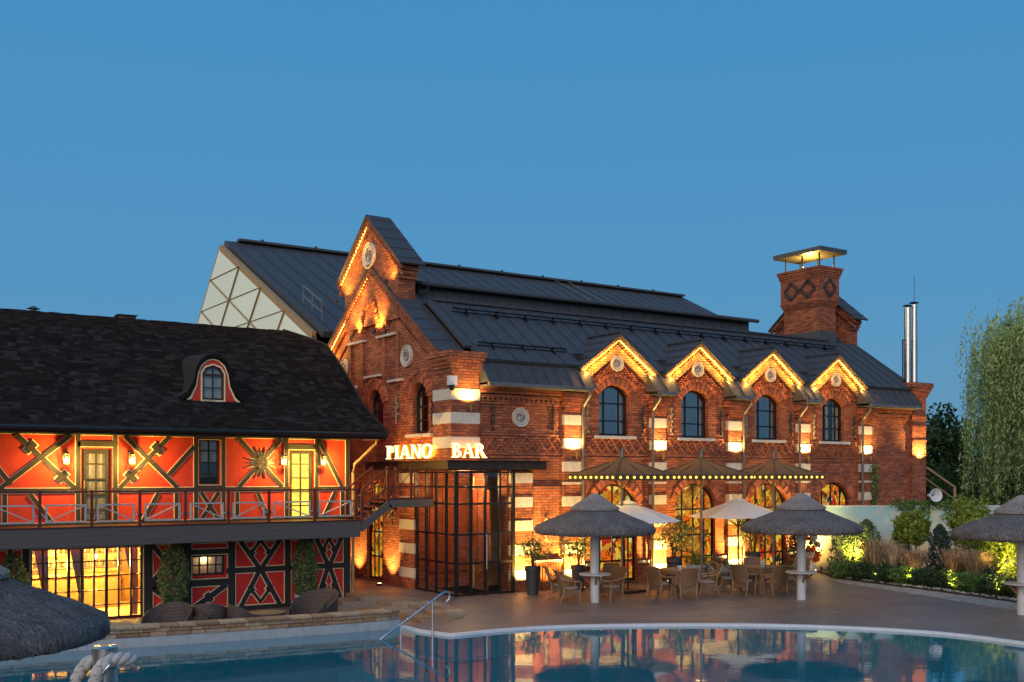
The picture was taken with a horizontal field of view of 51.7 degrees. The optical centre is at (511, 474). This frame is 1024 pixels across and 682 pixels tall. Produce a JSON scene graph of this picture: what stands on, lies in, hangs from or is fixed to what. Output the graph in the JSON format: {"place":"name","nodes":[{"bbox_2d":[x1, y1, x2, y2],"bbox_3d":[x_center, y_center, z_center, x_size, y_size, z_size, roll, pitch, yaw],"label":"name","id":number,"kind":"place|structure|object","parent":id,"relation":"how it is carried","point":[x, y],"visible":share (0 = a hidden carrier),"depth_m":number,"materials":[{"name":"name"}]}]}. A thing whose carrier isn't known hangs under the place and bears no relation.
{"place":"outdoors","nodes":[
{"label":"outdoors","id":0,"kind":"place"},
{"bbox_2d":[109,607,289,623],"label":"lounge floor","id":1,"kind":"structure","parent":0,"point":[138,620],"depth_m":27.53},
{"bbox_2d":[1,553,29,584],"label":"potted cypress","id":2,"kind":"object","parent":1,"relation":"on","point":[14,559],"visible":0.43,"depth_m":25.25,"materials":[{"name":"green plant"}]},
{"bbox_2d":[140,602,192,622],"bbox_3d":[-7.488,3.281,22.940,1.036,0.938,1.071,0,0,-33],"label":"rattan daybed","id":3,"kind":"object","parent":1,"relation":"on","point":[172,612],"visible":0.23,"depth_m":23.34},
{"bbox_2d":[156,543,190,603],"bbox_3d":[-8.794,2.734,27.431,0.895,2.032,0.878,0,0,-33],"label":"potted cypress","id":4,"kind":"object","parent":1,"relation":"on","point":[178,591],"visible":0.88,"depth_m":27.30,"materials":[{"name":"green plant"}]},
{"bbox_2d":[192,603,225,619],"bbox_3d":[-6.767,3.291,23.594,0.865,0.918,0.802,0,0,-33],"label":"rattan daybed","id":5,"kind":"object","parent":1,"relation":"on","point":[216,611],"visible":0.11,"depth_m":23.25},
{"bbox_2d":[226,604,253,618],"bbox_3d":[-6.059,3.311,23.619,0.649,0.877,0.700,0,0,-33],"label":"rattan tub chair","id":6,"kind":"object","parent":1,"relation":"on","point":[233,611],"visible":0.18,"depth_m":23.31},
{"bbox_2d":[249,610,285,616],"bbox_3d":[-5.698,3.470,24.516,0.880,0.560,0.880,0,0,-33],"label":"lounge table","id":7,"kind":"object","parent":1,"relation":"on","point":[258,613],"visible":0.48,"depth_m":24.44,"materials":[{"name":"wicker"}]},
{"bbox_2d":[290,539,318,598],"bbox_3d":[-5.770,2.731,29.440,0.794,2.038,0.821,0,0,-33],"label":"potted cypress","id":8,"kind":"object","parent":1,"relation":"on","point":[300,588],"visible":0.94,"depth_m":29.30,"materials":[{"name":"green plant"}]},
{"bbox_2d":[289,588,338,614],"bbox_3d":[-4.742,3.260,25.328,1.146,0.979,1.233,0,0,-33],"label":"rattan daybed","id":9,"kind":"object","parent":1,"relation":"on","point":[300,604],"visible":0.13,"depth_m":25.74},
{"bbox_2d":[304,599,326,613],"bbox_3d":[-4.595,3.322,24.466,0.592,0.857,0.638,0,0,-33],"label":"rattan tub chair","id":10,"kind":"object","parent":1,"relation":"on","point":[317,606],"visible":0.16,"depth_m":24.71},
{"bbox_2d":[0,626,1023,681],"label":"water","id":11,"kind":"structure","parent":0,"point":[694,654],"depth_m":20.08,"materials":[{"name":"liquid"}]},
{"bbox_2d":[0,0,1023,474],"label":"sky","id":12,"kind":"structure","parent":0,"point":[685,147],"materials":[{"name":"blue"}]},
{"bbox_2d":[433,492,927,593],"bbox_3d":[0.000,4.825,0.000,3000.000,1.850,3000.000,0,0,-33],"label":"ground","id":13,"kind":"structure","parent":0,"point":[463,589],"depth_m":35.87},
{"bbox_2d":[0,306,388,619],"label":"half timbered house","id":14,"kind":"structure","parent":13,"relation":"on","point":[207,423],"depth_m":28.63,"materials":[{"name":"red paint"}]},
{"bbox_2d":[82,448,110,521],"bbox_3d":[-10.699,0.305,27.164,0.730,1.950,0.130,0,0,-33],"label":"balcony door","id":15,"kind":"structure","parent":14,"relation":"in","point":[96,463],"depth_m":27.20,"materials":[{"name":"beige metal"}]},
{"bbox_2d":[192,555,223,575],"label":"small window","id":16,"kind":"structure","parent":14,"relation":"in","point":[204,564],"depth_m":28.90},
{"bbox_2d":[199,440,218,484],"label":"window","id":17,"kind":"structure","parent":14,"relation":"in","point":[208,449],"depth_m":28.86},
{"bbox_2d":[289,450,312,516],"bbox_3d":[-6.070,0.290,30.262,0.730,1.980,0.200,0,0,-33],"label":"balcony door","id":18,"kind":"structure","parent":14,"relation":"in","point":[300,461],"depth_m":30.34,"materials":[{"name":"glass"}]},
{"bbox_2d":[345,467,433,531],"bbox_3d":[-3.581,0.680,30.509,2.404,1.820,1.080,0,0,-33],"label":"steel stair","id":19,"kind":"object","parent":14,"relation":"attached to","point":[383,505],"visible":0.94,"depth_m":30.32,"materials":[{"name":"grey metal"}]},
{"bbox_2d":[62,608,400,651],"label":"stone wall","id":20,"kind":"structure","parent":13,"relation":"on","point":[184,632],"depth_m":22.38,"materials":[{"name":"stone"}]},
{"bbox_2d":[926,401,971,504],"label":"broadleaf tree","id":21,"kind":"object","parent":13,"relation":"on","point":[941,441],"visible":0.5,"depth_m":50.57,"materials":[{"name":"green plant"}]},
{"bbox_2d":[929,418,1013,502],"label":"broadleaf tree","id":22,"kind":"object","parent":13,"relation":"on","point":[951,480],"visible":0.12,"depth_m":54.92,"materials":[{"name":"green plant"}]},
{"bbox_2d":[955,292,1023,504],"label":"weeping willow","id":23,"kind":"object","parent":13,"relation":"on","point":[1001,385],"visible":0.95,"depth_m":48.18,"materials":[{"name":"green plant"}]},
{"bbox_2d":[967,466,1023,504],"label":"broadleaf tree","id":24,"kind":"object","parent":13,"relation":"on","point":[1011,490],"visible":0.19,"depth_m":47.95,"materials":[{"name":"green plant"}]},
{"bbox_2d":[350,573,1023,640],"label":"deck","id":25,"kind":"structure","parent":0,"point":[827,602],"depth_m":27.02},
{"bbox_2d":[338,592,451,624],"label":"stone steps","id":26,"kind":"structure","parent":25,"relation":"on","point":[351,602],"depth_m":28.29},
{"bbox_2d":[380,591,450,638],"bbox_3d":[-2.214,3.299,22.739,1.970,1.502,0.074,0,0,-28],"label":"pool handrail","id":27,"kind":"object","parent":25,"relation":"on","point":[414,614],"visible":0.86,"depth_m":22.84,"materials":[{"name":"metal"}]},
{"bbox_2d":[393,596,465,619],"bbox_3d":[-2.030,3.451,27.407,1.210,0.037,5.248,0,0,-17],"label":"stone edging","id":28,"kind":"object","parent":25,"relation":"on","point":[453,612],"visible":0.94,"depth_m":27.16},
{"bbox_2d":[197,238,716,343],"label":"glass gabled hall","id":29,"kind":"structure","parent":25,"relation":"on","point":[261,284],"depth_m":46.54,"materials":[{"name":"metal"}]},
{"bbox_2d":[415,469,514,596],"bbox_3d":[-1.358,1.650,31.329,2.150,3.600,2.570,0,0,-33],"label":"glass entrance","id":30,"kind":"object","parent":25,"relation":"on","point":[457,535],"visible":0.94,"depth_m":31.39,"materials":[{"name":"glass"}]},
{"bbox_2d":[513,531,552,594],"bbox_3d":[0.625,2.537,30.407,1.039,1.826,1.051,0,0,-33],"label":"potted olive","id":31,"kind":"object","parent":25,"relation":"on","point":[532,570],"visible":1,"depth_m":30.27,"materials":[{"name":"green plant"}]},
{"bbox_2d":[543,566,568,599],"bbox_3d":[1.229,3.002,29.438,0.739,0.908,0.634,0,0,2],"label":"wicker armchair","id":32,"kind":"object","parent":25,"relation":"on","point":[554,588],"visible":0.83,"depth_m":29.21,"materials":[{"name":"brown wicker"}]},
{"bbox_2d":[552,569,581,602],"bbox_3d":[1.462,3.002,28.613,0.739,0.908,0.634,0,0,-13],"label":"wicker armchair","id":33,"kind":"object","parent":25,"relation":"on","point":[566,591],"visible":1,"depth_m":28.42,"materials":[{"name":"brown wicker"}]},
{"bbox_2d":[556,537,589,590],"bbox_3d":[1.905,2.534,31.445,1.265,1.832,1.223,0,0,-33],"label":"potted olive","id":34,"kind":"object","parent":25,"relation":"on","point":[576,569],"visible":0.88,"depth_m":31.36,"materials":[{"name":"green plant"}]},
{"bbox_2d":[534,493,655,602],"bbox_3d":[2.247,1.975,28.559,3.319,2.950,3.323,0,0,-33],"label":"thatched parasol","id":35,"kind":"object","parent":25,"relation":"on","point":[594,517],"visible":1,"depth_m":27.80,"materials":[{"name":"grey plant"}]},
{"bbox_2d":[599,562,619,596],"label":"wicker armchair","id":36,"kind":"object","parent":25,"relation":"on","point":[608,567],"visible":0.33,"depth_m":30.55,"materials":[{"name":"brown wicker"}]},
{"bbox_2d":[599,566,627,601],"bbox_3d":[2.797,3.002,29.111,0.739,0.908,0.634,0,0,-37],"label":"wicker armchair","id":37,"kind":"object","parent":25,"relation":"on","point":[615,585],"visible":0.94,"depth_m":29.04,"materials":[{"name":"brown wicker"}]},
{"bbox_2d":[568,446,676,593],"bbox_3d":[3.220,1.305,30.882,2.376,4.290,2.376,0,0,-33],"label":"square parasol","id":38,"kind":"object","parent":25,"relation":"on","point":[621,467],"visible":1,"depth_m":30.45,"materials":[{"name":"beige fabric"}]},
{"bbox_2d":[328,214,933,591],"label":"brick building","id":39,"kind":"structure","parent":25,"relation":"on","point":[557,382],"depth_m":34.49,"materials":[{"name":"brick"}]},
{"bbox_2d":[362,391,382,439],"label":"window","id":40,"kind":"structure","parent":39,"relation":"in","point":[376,406],"depth_m":34.49,"materials":[{"name":"glass"}]},
{"bbox_2d":[370,481,382,579],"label":"tall side window","id":41,"kind":"structure","parent":39,"relation":"in","point":[376,528],"depth_m":34.48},
{"bbox_2d":[405,384,432,437],"bbox_3d":[-2.691,-1.940,31.678,0.370,1.620,1.560,0,0,-33],"label":"window","id":42,"kind":"structure","parent":39,"relation":"in","point":[420,395],"depth_m":31.87,"materials":[{"name":"metal"}]},
{"bbox_2d":[447,375,456,389],"bbox_3d":[-1.678,-2.580,29.771,0.240,0.420,0.198,0,0,-33],"label":"security camera","id":43,"kind":"object","parent":39,"relation":"attached to","point":[451,381],"visible":1,"depth_m":29.70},
{"bbox_2d":[363,460,549,469],"bbox_3d":[-1.837,-0.280,32.571,3.500,0.260,5.410,0,0,-33],"label":"entrance canopy","id":44,"kind":"object","parent":39,"relation":"attached to","point":[470,464],"visible":1,"depth_m":30.57,"materials":[{"name":"metal"}]},
{"bbox_2d":[385,443,487,460],"bbox_3d":[-2.679,-0.666,31.087,4.211,0.461,1.197,0,0,39],"label":"glowing sign lettering","id":45,"kind":"object","parent":44,"relation":"on","point":[421,452],"visible":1,"depth_m":30.64},
{"bbox_2d":[594,386,636,438],"bbox_3d":[3.184,-1.975,33.333,1.640,1.690,0.370,0,0,-33],"label":"window","id":46,"kind":"structure","parent":39,"relation":"in","point":[620,403],"depth_m":33.56,"materials":[{"name":"glass"}]},
{"bbox_2d":[598,484,633,579],"bbox_3d":[3.178,1.825,33.396,1.800,3.090,0.158,0,0,-33],"label":"stained glass window","id":47,"kind":"structure","parent":39,"relation":"in","point":[609,547],"depth_m":33.51,"materials":[{"name":"glass"}]},
{"bbox_2d":[675,483,712,571],"bbox_3d":[6.058,1.825,35.297,1.800,3.090,0.158,0,0,-33],"label":"stained glass window","id":48,"kind":"structure","parent":39,"relation":"in","point":[687,503],"depth_m":35.37,"materials":[{"name":"glass"}]},
{"bbox_2d":[677,390,715,440],"bbox_3d":[6.064,-1.975,35.233,1.640,1.690,0.370,0,0,-33],"label":"window","id":49,"kind":"structure","parent":39,"relation":"in","point":[700,401],"depth_m":35.47,"materials":[{"name":"glass"}]},
{"bbox_2d":[750,483,782,565],"bbox_3d":[8.916,1.825,37.230,1.800,3.090,0.080,0,0,-33],"label":"stained glass window","id":50,"kind":"structure","parent":39,"relation":"in","point":[762,496],"depth_m":37.30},
{"bbox_2d":[752,395,785,442],"bbox_3d":[8.943,-1.975,37.134,1.640,1.690,0.370,0,0,-33],"label":"window","id":51,"kind":"structure","parent":39,"relation":"in","point":[771,410],"depth_m":37.38,"materials":[{"name":"metal"}]},
{"bbox_2d":[817,482,846,504],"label":"stained glass window","id":52,"kind":"structure","parent":39,"relation":"in","point":[832,493],"depth_m":39.20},
{"bbox_2d":[819,399,849,443],"bbox_3d":[11.822,-1.975,39.035,1.640,1.690,0.370,0,0,-33],"label":"window","id":53,"kind":"structure","parent":39,"relation":"in","point":[836,416],"depth_m":39.18,"materials":[{"name":"metal"}]},
{"bbox_2d":[868,465,881,504],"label":"climbing ivy","id":54,"kind":"object","parent":39,"relation":"attached to","point":[876,502],"visible":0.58,"depth_m":39.92,"materials":[{"name":"green plant"}]},
{"bbox_2d":[902,296,917,382],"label":"steel flue pair","id":55,"kind":"object","parent":39,"relation":"attached to","point":[909,357],"visible":0.94,"depth_m":41.69,"materials":[{"name":"metal"}]},
{"bbox_2d":[926,466,955,501],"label":"stair handrail","id":56,"kind":"object","parent":39,"relation":"attached to","point":[943,479],"visible":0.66,"depth_m":42.20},
{"bbox_2d":[616,500,679,592],"bbox_3d":[3.415,2.100,31.131,2.864,2.700,2.864,0,0,23],"label":"white parasol","id":57,"kind":"object","parent":25,"relation":"on","point":[635,510],"visible":0.65,"depth_m":30.66,"materials":[{"name":"fabric"}]},
{"bbox_2d":[644,566,673,598],"bbox_3d":[4.094,3.002,29.704,0.634,0.908,0.739,0,0,45],"label":"wicker armchair","id":58,"kind":"object","parent":25,"relation":"on","point":[654,577],"visible":1,"depth_m":29.55,"materials":[{"name":"brown wicker"}]},
{"bbox_2d":[653,517,692,584],"bbox_3d":[5.077,2.381,33.148,1.272,2.138,1.196,0,0,12],"label":"potted olive","id":59,"kind":"object","parent":25,"relation":"on","point":[674,561],"visible":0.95,"depth_m":32.98,"materials":[{"name":"green plant"}]},
{"bbox_2d":[658,567,701,596],"bbox_3d":[4.785,3.080,30.418,0.960,0.740,0.960,0,0,-33],"label":"cafe table","id":60,"kind":"object","parent":25,"relation":"on","point":[675,571],"visible":0.55,"depth_m":30.18,"materials":[{"name":"wood"}]},
{"bbox_2d":[674,568,698,599],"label":"wicker armchair","id":61,"kind":"object","parent":25,"relation":"on","point":[688,580],"visible":1,"depth_m":29.14,"materials":[{"name":"brown wicker"}]},
{"bbox_2d":[683,549,712,579],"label":"potted flowers","id":62,"kind":"object","parent":25,"relation":"on","point":[695,563],"visible":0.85,"depth_m":33.34,"materials":[{"name":"green plant"}]},
{"bbox_2d":[663,447,753,579],"bbox_3d":[5.849,1.305,32.618,2.376,4.290,2.376,0,0,-33],"label":"square parasol","id":63,"kind":"object","parent":25,"relation":"on","point":[701,468],"visible":0.77,"depth_m":32.20,"materials":[{"name":"beige fabric"}]},
{"bbox_2d":[698,563,723,595],"bbox_3d":[5.688,3.002,30.248,0.739,0.908,0.634,0,0,-1],"label":"wicker armchair","id":64,"kind":"object","parent":25,"relation":"on","point":[707,584],"visible":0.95,"depth_m":30.01,"materials":[{"name":"brown wicker"}]},
{"bbox_2d":[704,553,735,585],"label":"potted trailing plant","id":65,"kind":"object","parent":25,"relation":"on","point":[711,568],"visible":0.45,"depth_m":32.70,"materials":[{"name":"green plant"}]},
{"bbox_2d":[711,561,737,591],"bbox_3d":[6.257,3.002,31.248,0.740,0.908,0.634,0,0,-7],"label":"wicker armchair","id":66,"kind":"object","parent":25,"relation":"on","point":[723,581],"visible":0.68,"depth_m":31.03,"materials":[{"name":"brown wicker"}]},
{"bbox_2d":[689,498,771,563],"bbox_3d":[7.340,2.100,34.261,2.993,2.700,2.993,0,0,23],"label":"white parasol","id":67,"kind":"object","parent":25,"relation":"on","point":[737,509],"visible":0.89,"depth_m":33.61,"materials":[{"name":"fabric"}]},
{"bbox_2d":[729,564,756,595],"bbox_3d":[6.627,3.002,30.408,0.634,0.908,0.739,0,0,38],"label":"wicker armchair","id":68,"kind":"object","parent":25,"relation":"on","point":[739,575],"visible":1,"depth_m":30.25,"materials":[{"name":"brown wicker"}]},
{"bbox_2d":[729,506,771,557],"bbox_3d":[8.097,2.192,35.542,1.617,2.516,1.675,0,0,4],"label":"potted olive","id":69,"kind":"object","parent":25,"relation":"on","point":[752,553],"visible":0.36,"depth_m":35.44,"materials":[{"name":"green plant"}]},
{"bbox_2d":[744,557,764,580],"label":"wicker armchair","id":70,"kind":"object","parent":25,"relation":"on","point":[752,560],"visible":0.52,"depth_m":32.70,"materials":[{"name":"brown wicker"}]},
{"bbox_2d":[740,564,781,592],"bbox_3d":[7.382,3.080,31.293,0.960,0.740,0.960,0,0,-33],"label":"cafe table","id":71,"kind":"object","parent":25,"relation":"on","point":[760,569],"visible":0.63,"depth_m":30.87,"materials":[{"name":"wood"}]},
{"bbox_2d":[762,565,789,596],"bbox_3d":[7.574,3.002,30.141,0.634,0.908,0.739,0,0,-13],"label":"wicker armchair","id":72,"kind":"object","parent":25,"relation":"on","point":[779,579],"visible":0.98,"depth_m":29.96,"materials":[{"name":"brown wicker"}]},
{"bbox_2d":[740,449,823,580],"bbox_3d":[8.520,1.305,34.380,2.376,4.290,2.376,0,0,-33],"label":"square parasol","id":73,"kind":"object","parent":25,"relation":"on","point":[773,469],"visible":0.76,"depth_m":33.93,"materials":[{"name":"beige fabric"}]},
{"bbox_2d":[740,493,863,599],"bbox_3d":[7.987,1.975,29.160,3.308,2.950,3.309,0,0,-33],"label":"thatched parasol","id":74,"kind":"object","parent":25,"relation":"on","point":[801,516],"visible":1,"depth_m":28.43,"materials":[{"name":"grey plant"}]},
{"bbox_2d":[782,535,822,563],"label":"flower bush","id":75,"kind":"object","parent":25,"relation":"on","point":[811,550],"visible":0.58,"depth_m":35.71,"materials":[{"name":"red plant"}]},
{"bbox_2d":[950,495,1023,614],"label":"thatched parasol","id":76,"kind":"object","parent":25,"relation":"on","point":[1004,522],"visible":1,"depth_m":25.66,"materials":[{"name":"grey plant"}]},
{"bbox_2d":[880,540,903,572],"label":"ornamental grass","id":77,"kind":"object","parent":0,"point":[892,555],"depth_m":34.22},
{"bbox_2d":[899,548,929,581],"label":"ornamental grass","id":78,"kind":"object","parent":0,"point":[914,559],"depth_m":33.37,"materials":[{"name":"plant"}]},
{"bbox_2d":[818,572,1016,610],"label":"paved path","id":79,"kind":"structure","parent":0,"point":[986,602],"depth_m":30.05,"materials":[{"name":"stone"}]},
{"bbox_2d":[818,569,1016,602],"bbox_3d":[17.621,3.570,32.300,15.000,0.360,16.500,0,0,-33],"label":"planting bed","id":80,"kind":"object","parent":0,"point":[825,571],"visible":0.15,"depth_m":31.26,"materials":[{"name":"soil"}]},
{"bbox_2d":[823,535,857,575],"bbox_3d":[10.944,2.471,35.163,1.166,1.871,1.071,0,0,21],"label":"conifer shrub","id":81,"kind":"object","parent":80,"relation":"on","point":[842,546],"visible":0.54,"depth_m":35.05,"materials":[{"name":"green plant"}]},
{"bbox_2d":[828,561,858,578],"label":"hedge bush","id":82,"kind":"object","parent":80,"relation":"on","point":[839,567],"visible":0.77,"depth_m":34.62,"materials":[{"name":"green plant"}]},
{"bbox_2d":[846,561,880,579],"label":"hedge bush","id":83,"kind":"object","parent":80,"relation":"on","point":[857,572],"visible":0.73,"depth_m":33.97,"materials":[{"name":"green plant"}]},
{"bbox_2d":[847,518,885,573],"bbox_3d":[11.729,2.422,34.868,1.376,1.978,1.435,0,0,1],"label":"conifer shrub","id":84,"kind":"object","parent":80,"relation":"on","point":[867,525],"visible":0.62,"depth_m":34.73,"materials":[{"name":"green plant"}]},
{"bbox_2d":[857,538,888,577],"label":"ornamental grass","id":85,"kind":"object","parent":80,"relation":"on","point":[874,550],"depth_m":34.22,"materials":[{"name":"plant"}]},
{"bbox_2d":[865,562,900,582],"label":"hedge bush","id":86,"kind":"object","parent":80,"relation":"on","point":[885,567],"visible":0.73,"depth_m":33.22,"materials":[{"name":"green plant"}]},
{"bbox_2d":[882,536,912,568],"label":"conifer shrub","id":87,"kind":"object","parent":80,"relation":"on","point":[893,538],"visible":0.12,"depth_m":35.10,"materials":[{"name":"green plant"}]},
{"bbox_2d":[886,565,923,584],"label":"hedge bush","id":88,"kind":"object","parent":80,"relation":"on","point":[906,570],"visible":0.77,"depth_m":32.58,"materials":[{"name":"green plant"}]},
{"bbox_2d":[890,508,932,550],"bbox_3d":[13.067,2.246,34.563,1.291,2.292,1.273,0,0,14],"label":"ball topiary","id":89,"kind":"object","parent":80,"relation":"on","point":[911,527],"visible":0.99,"depth_m":34.22,"materials":[{"name":"green plant"}]},
{"bbox_2d":[806,505,1016,569],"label":"garden wall","id":90,"kind":"structure","parent":80,"relation":"on","point":[880,516],"depth_m":37.92,"materials":[{"name":"paint"}]},
{"bbox_2d":[885,495,978,519],"bbox_3d":[15.055,1.191,37.950,3.468,0.915,1.037,0,0,-1],"label":"ivy","id":91,"kind":"object","parent":90,"relation":"on","point":[905,503],"visible":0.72,"depth_m":37.82,"materials":[{"name":"green plant"}]},
{"bbox_2d":[927,488,941,505],"bbox_3d":[15.008,0.801,37.673,0.479,0.636,0.526,0,0,-6],"label":"horn speaker","id":92,"kind":"object","parent":90,"relation":"on","point":[935,495],"visible":1,"depth_m":37.49},
{"bbox_2d":[831,574,1016,600],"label":"pebbles","id":93,"kind":"object","parent":80,"relation":"on","point":[937,588],"visible":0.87,"depth_m":31.31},
{"bbox_2d":[908,566,949,586],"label":"hedge bush","id":94,"kind":"object","parent":80,"relation":"on","point":[925,573],"visible":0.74,"depth_m":31.94,"materials":[{"name":"green plant"}]},
{"bbox_2d":[922,524,952,575],"bbox_3d":[13.565,2.469,33.447,1.207,1.889,1.156,0,0,8],"label":"conifer shrub","id":95,"kind":"object","parent":80,"relation":"on","point":[941,537],"visible":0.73,"depth_m":33.33,"materials":[{"name":"green plant"}]},
{"bbox_2d":[930,568,969,589],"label":"hedge bush","id":96,"kind":"object","parent":80,"relation":"on","point":[941,582],"visible":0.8,"depth_m":31.25,"materials":[{"name":"green plant"}]},
{"bbox_2d":[943,494,992,553],"bbox_3d":[14.880,2.001,34.087,1.650,2.786,1.915,0,0,-6],"label":"ball topiary","id":97,"kind":"object","parent":80,"relation":"on","point":[961,516],"visible":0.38,"depth_m":33.96,"materials":[{"name":"green plant"}]},
{"bbox_2d":[951,570,993,591],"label":"hedge bush","id":98,"kind":"object","parent":80,"relation":"on","point":[969,580],"visible":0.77,"depth_m":30.51,"materials":[{"name":"green plant"}]},
{"bbox_2d":[960,541,997,574],"bbox_3d":[14.502,2.669,32.636,1.224,1.487,1.262,0,0,17],"label":"conifer shrub","id":99,"kind":"object","parent":80,"relation":"on","point":[989,571],"visible":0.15,"depth_m":32.54,"materials":[{"name":"green plant"}]},
{"bbox_2d":[970,541,1016,586],"bbox_3d":[14.719,2.353,32.035,1.367,2.082,1.392,0,0,-33],"label":"ball topiary","id":100,"kind":"object","parent":80,"relation":"on","point":[997,549],"visible":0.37,"depth_m":31.79,"materials":[{"name":"green plant"}]},
{"bbox_2d":[978,573,1016,594],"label":"hedge bush","id":101,"kind":"object","parent":80,"relation":"on","point":[992,579],"visible":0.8,"depth_m":29.76,"materials":[{"name":"green plant"}]},
{"bbox_2d":[996,542,1016,581],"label":"conifer shrub","id":102,"kind":"object","parent":80,"relation":"on","point":[1012,553],"visible":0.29,"depth_m":30.32,"materials":[{"name":"green plant"}]},
{"bbox_2d":[938,547,967,583],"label":"ornamental grass","id":103,"kind":"object","parent":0,"point":[950,562],"depth_m":32.47,"materials":[{"name":"plant"}]},
{"bbox_2d":[953,549,993,583],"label":"ornamental grass","id":104,"kind":"object","parent":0,"point":[974,562],"depth_m":31.43,"materials":[{"name":"plant"}]},
{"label":"near deck","id":105,"kind":"structure","parent":0,"visible":0},
{"bbox_2d":[0,565,111,662],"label":"thatched parasol","id":106,"kind":"object","parent":105,"relation":"on","point":[35,621],"visible":1,"depth_m":10.21,"materials":[{"name":"grey plant"}]},
{"bbox_3d":[-0.510,2.600,0.772,6.000,1.700,7.850,0,0,-33],"label":"bridge deck","id":107,"kind":"object","parent":105,"relation":"on","visible":0},
{"bbox_2d":[90,644,119,681],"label":"steel post","id":108,"kind":"object","parent":107,"relation":"on","point":[98,653],"visible":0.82,"depth_m":4.26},
{"bbox_2d":[70,655,91,681],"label":"rope","id":109,"kind":"object","parent":108,"relation":"hanging from","point":[82,667],"visible":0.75,"depth_m":4.27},
{"bbox_2d":[88,652,137,681],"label":"rope","id":110,"kind":"object","parent":108,"relation":"attached to","point":[129,659],"visible":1,"depth_m":4.22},
{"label":"pool edge","id":111,"kind":"structure","parent":0,"visible":0},
{"bbox_2d":[402,623,1023,644],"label":"pool coping","id":112,"kind":"object","parent":111,"relation":"on","point":[413,629],"visible":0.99,"depth_m":23.86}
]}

